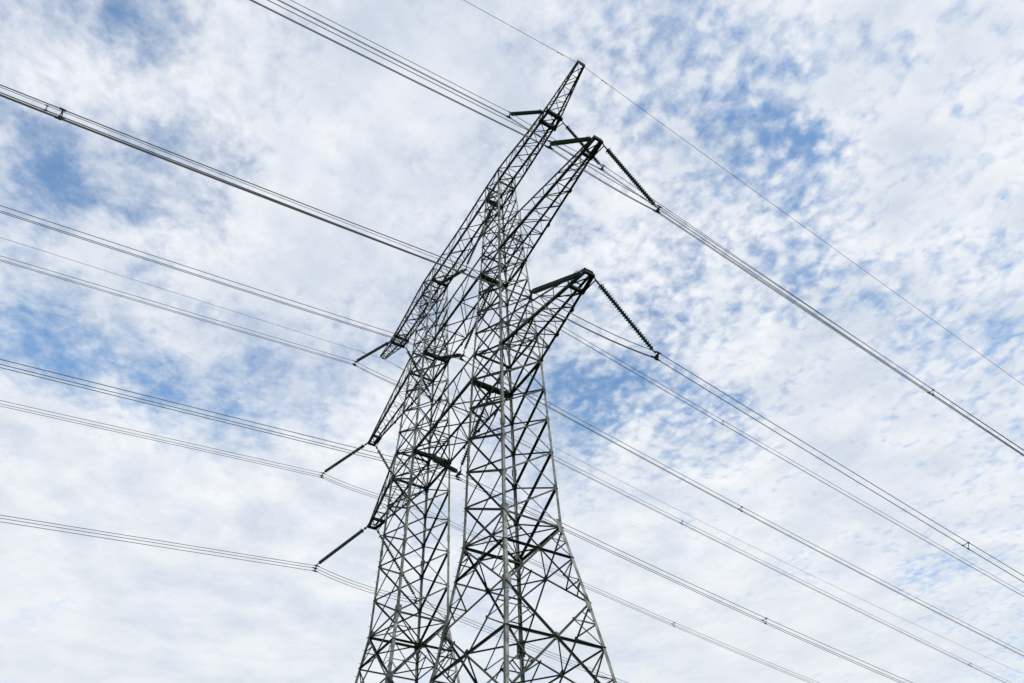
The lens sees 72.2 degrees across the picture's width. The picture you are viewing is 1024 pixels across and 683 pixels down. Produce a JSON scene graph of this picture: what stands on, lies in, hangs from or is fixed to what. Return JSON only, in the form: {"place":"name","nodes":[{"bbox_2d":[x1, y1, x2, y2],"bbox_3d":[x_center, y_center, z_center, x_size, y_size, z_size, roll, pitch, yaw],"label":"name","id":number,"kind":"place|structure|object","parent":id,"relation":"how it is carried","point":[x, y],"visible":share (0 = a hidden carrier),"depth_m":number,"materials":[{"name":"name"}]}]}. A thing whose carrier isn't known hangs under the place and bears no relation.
{"place":"outdoors","nodes":[
{"label":"outdoors","id":0,"kind":"place"},
{"bbox_2d":[0,0,1023,682],"label":"sky","id":1,"kind":"structure","parent":0,"point":[892,131],"materials":[{"name":"white"}]},
{"bbox_3d":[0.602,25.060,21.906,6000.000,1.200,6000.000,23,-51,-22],"label":"ground","id":2,"kind":"structure","parent":0,"visible":0},
{"bbox_2d":[354,60,616,682],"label":"lattice pylon","id":3,"kind":"object","parent":2,"relation":"on","point":[518,558],"visible":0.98,"depth_m":46.47,"materials":[{"name":"metal"}]},
{"bbox_2d":[314,527,366,570],"bbox_3d":[-13.574,16.504,55.951,3.639,4.840,0.551,23,-51,-22],"label":"insulator string","id":4,"kind":"object","parent":3,"relation":"hanging from","point":[346,542],"visible":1,"depth_m":55.91,"materials":[{"name":"green glass"}]},
{"bbox_2d":[321,443,366,476],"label":"insulator string","id":5,"kind":"object","parent":3,"relation":"hanging from","point":[342,460],"visible":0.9,"depth_m":65.40,"materials":[{"name":"green glass"}]},
{"bbox_2d":[0,400,818,682],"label":"conductor bundle","id":6,"kind":"object","parent":5,"relation":"hanging from","point":[673,624],"visible":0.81,"depth_m":63.68,"materials":[{"name":"grey metal"}]},
{"bbox_2d":[354,341,389,364],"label":"insulator string","id":7,"kind":"object","parent":3,"relation":"hanging from","point":[371,352],"visible":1,"depth_m":70.34,"materials":[{"name":"green glass"}]},
{"bbox_2d":[376,447,406,499],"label":"insulator string","id":8,"kind":"object","parent":3,"relation":"hanging from","point":[385,463],"visible":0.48,"depth_m":67.75,"materials":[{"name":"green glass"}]},
{"bbox_2d":[377,530,416,600],"bbox_3d":[-9.519,18.417,57.519,4.045,5.470,0.552,23,-51,-22],"label":"insulator string","id":9,"kind":"object","parent":3,"relation":"hanging from","point":[396,563],"visible":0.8,"depth_m":57.66,"materials":[{"name":"green glass"}]},
{"bbox_2d":[0,515,626,682],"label":"conductor bundle","id":10,"kind":"object","parent":9,"relation":"hanging from","point":[271,564],"visible":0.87,"depth_m":51.82,"materials":[{"name":"grey metal"}]},
{"bbox_2d":[406,348,430,396],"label":"insulator string","id":11,"kind":"object","parent":3,"relation":"hanging from","point":[409,355],"visible":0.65,"depth_m":72.31,"materials":[{"name":"green glass"}]},
{"bbox_2d":[0,256,1010,682],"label":"conductor bundle","id":12,"kind":"object","parent":11,"relation":"hanging from","point":[524,444],"visible":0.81,"depth_m":71.08,"materials":[{"name":"grey metal"}]},
{"bbox_2d":[432,457,458,477],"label":"insulator string","id":13,"kind":"object","parent":3,"relation":"hanging from","point":[443,464],"visible":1,"depth_m":48.95,"materials":[{"name":"green glass"}]},
{"bbox_2d":[436,353,461,360],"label":"insulator string","id":14,"kind":"object","parent":3,"relation":"hanging from","point":[438,358],"visible":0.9,"depth_m":57.29,"materials":[{"name":"green glass"}]},
{"bbox_2d":[0,205,1023,656],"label":"conductor bundle","id":15,"kind":"object","parent":14,"relation":"hanging from","point":[468,363],"visible":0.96,"depth_m":53.66,"materials":[{"name":"grey metal"}]},
{"bbox_2d":[440,269,464,284],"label":"insulator string","id":16,"kind":"object","parent":3,"relation":"hanging from","point":[450,277],"visible":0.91,"depth_m":65.05,"materials":[{"name":"green glass"}]},
{"bbox_2d":[459,391,490,475],"bbox_3d":[-2.500,6.157,46.744,0.430,4.246,4.407,23,-51,-22],"label":"insulator string","id":17,"kind":"object","parent":3,"relation":"hanging from","point":[466,450],"visible":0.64,"depth_m":46.75,"materials":[{"name":"green glass"}]},
{"bbox_2d":[0,359,911,682],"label":"conductor bundle","id":18,"kind":"object","parent":17,"relation":"hanging from","point":[416,469],"visible":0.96,"depth_m":44.51,"materials":[{"name":"grey metal"}]},
{"bbox_2d":[462,285,491,356],"bbox_3d":[-2.696,-1.604,54.513,0.430,4.088,4.895,23,-51,-22],"label":"insulator string","id":19,"kind":"object","parent":3,"relation":"hanging from","point":[473,327],"visible":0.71,"depth_m":54.54,"materials":[{"name":"green glass"}]},
{"bbox_2d":[465,206,493,270],"bbox_3d":[-2.922,-9.046,62.048,0.430,3.794,5.225,23,-51,-22],"label":"insulator string","id":20,"kind":"object","parent":3,"relation":"hanging from","point":[474,248],"visible":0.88,"depth_m":62.12,"materials":[{"name":"green glass"}]},
{"bbox_2d":[0,87,1023,596],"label":"conductor bundle","id":21,"kind":"object","parent":20,"relation":"hanging from","point":[474,279],"visible":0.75,"depth_m":59.35,"materials":[{"name":"grey metal"}]},
{"bbox_2d":[0,237,1022,673],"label":"earth wire","id":22,"kind":"object","parent":3,"relation":"hanging from","point":[438,387],"visible":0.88,"depth_m":79.20,"materials":[{"name":"grey metal"}]},
{"bbox_2d":[508,109,543,117],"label":"insulator string","id":23,"kind":"object","parent":3,"relation":"hanging from","point":[532,112],"visible":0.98,"depth_m":54.13,"materials":[{"name":"green glass"}]},
{"bbox_2d":[278,0,1023,455],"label":"conductor bundle","id":24,"kind":"object","parent":23,"relation":"hanging from","point":[610,176],"visible":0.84,"depth_m":55.35,"materials":[{"name":"grey metal"}]},
{"bbox_2d":[529,271,581,299],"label":"insulator string","id":25,"kind":"object","parent":3,"relation":"hanging from","point":[574,275],"visible":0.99,"depth_m":37.65,"materials":[{"name":"green glass"}]},
{"bbox_2d":[548,137,591,148],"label":"insulator string","id":26,"kind":"object","parent":3,"relation":"hanging from","point":[572,141],"visible":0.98,"depth_m":43.52,"materials":[{"name":"green glass"}]},
{"bbox_2d":[563,123,603,170],"bbox_3d":[5.620,-15.622,55.990,3.524,4.132,0.521,25,-52,-24],"label":"insulator string","id":27,"kind":"object","parent":3,"relation":"hanging from","point":[569,129],"visible":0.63,"depth_m":56.25,"materials":[{"name":"green glass"}]},
{"bbox_2d":[595,280,658,360],"bbox_3d":[6.364,-1.315,39.403,3.338,5.162,0.520,20,-50,-20],"label":"insulator string","id":28,"kind":"object","parent":3,"relation":"hanging from","point":[617,306],"visible":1,"depth_m":39.42,"materials":[{"name":"green glass"}]},
{"bbox_2d":[0,84,1023,581],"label":"conductor bundle","id":29,"kind":"object","parent":28,"relation":"hanging from","point":[438,264],"visible":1,"depth_m":32.23,"materials":[{"name":"grey metal"}]},
{"bbox_2d":[604,145,659,212],"bbox_3d":[7.608,-10.571,45.212,3.240,5.846,0.520,19,-50,-20],"label":"insulator string","id":30,"kind":"object","parent":3,"relation":"hanging from","point":[630,176],"visible":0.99,"depth_m":45.20,"materials":[{"name":"green glass"}]},
{"bbox_2d":[250,0,1023,455],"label":"conductor bundle","id":31,"kind":"object","parent":30,"relation":"hanging from","point":[616,190],"visible":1,"depth_m":42.25,"materials":[{"name":"grey metal"}]},
{"bbox_2d":[464,0,1022,384],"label":"earth wire","id":32,"kind":"object","parent":3,"relation":"hanging from","point":[733,175],"visible":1,"depth_m":57.67,"materials":[{"name":"grey metal"}]}
]}

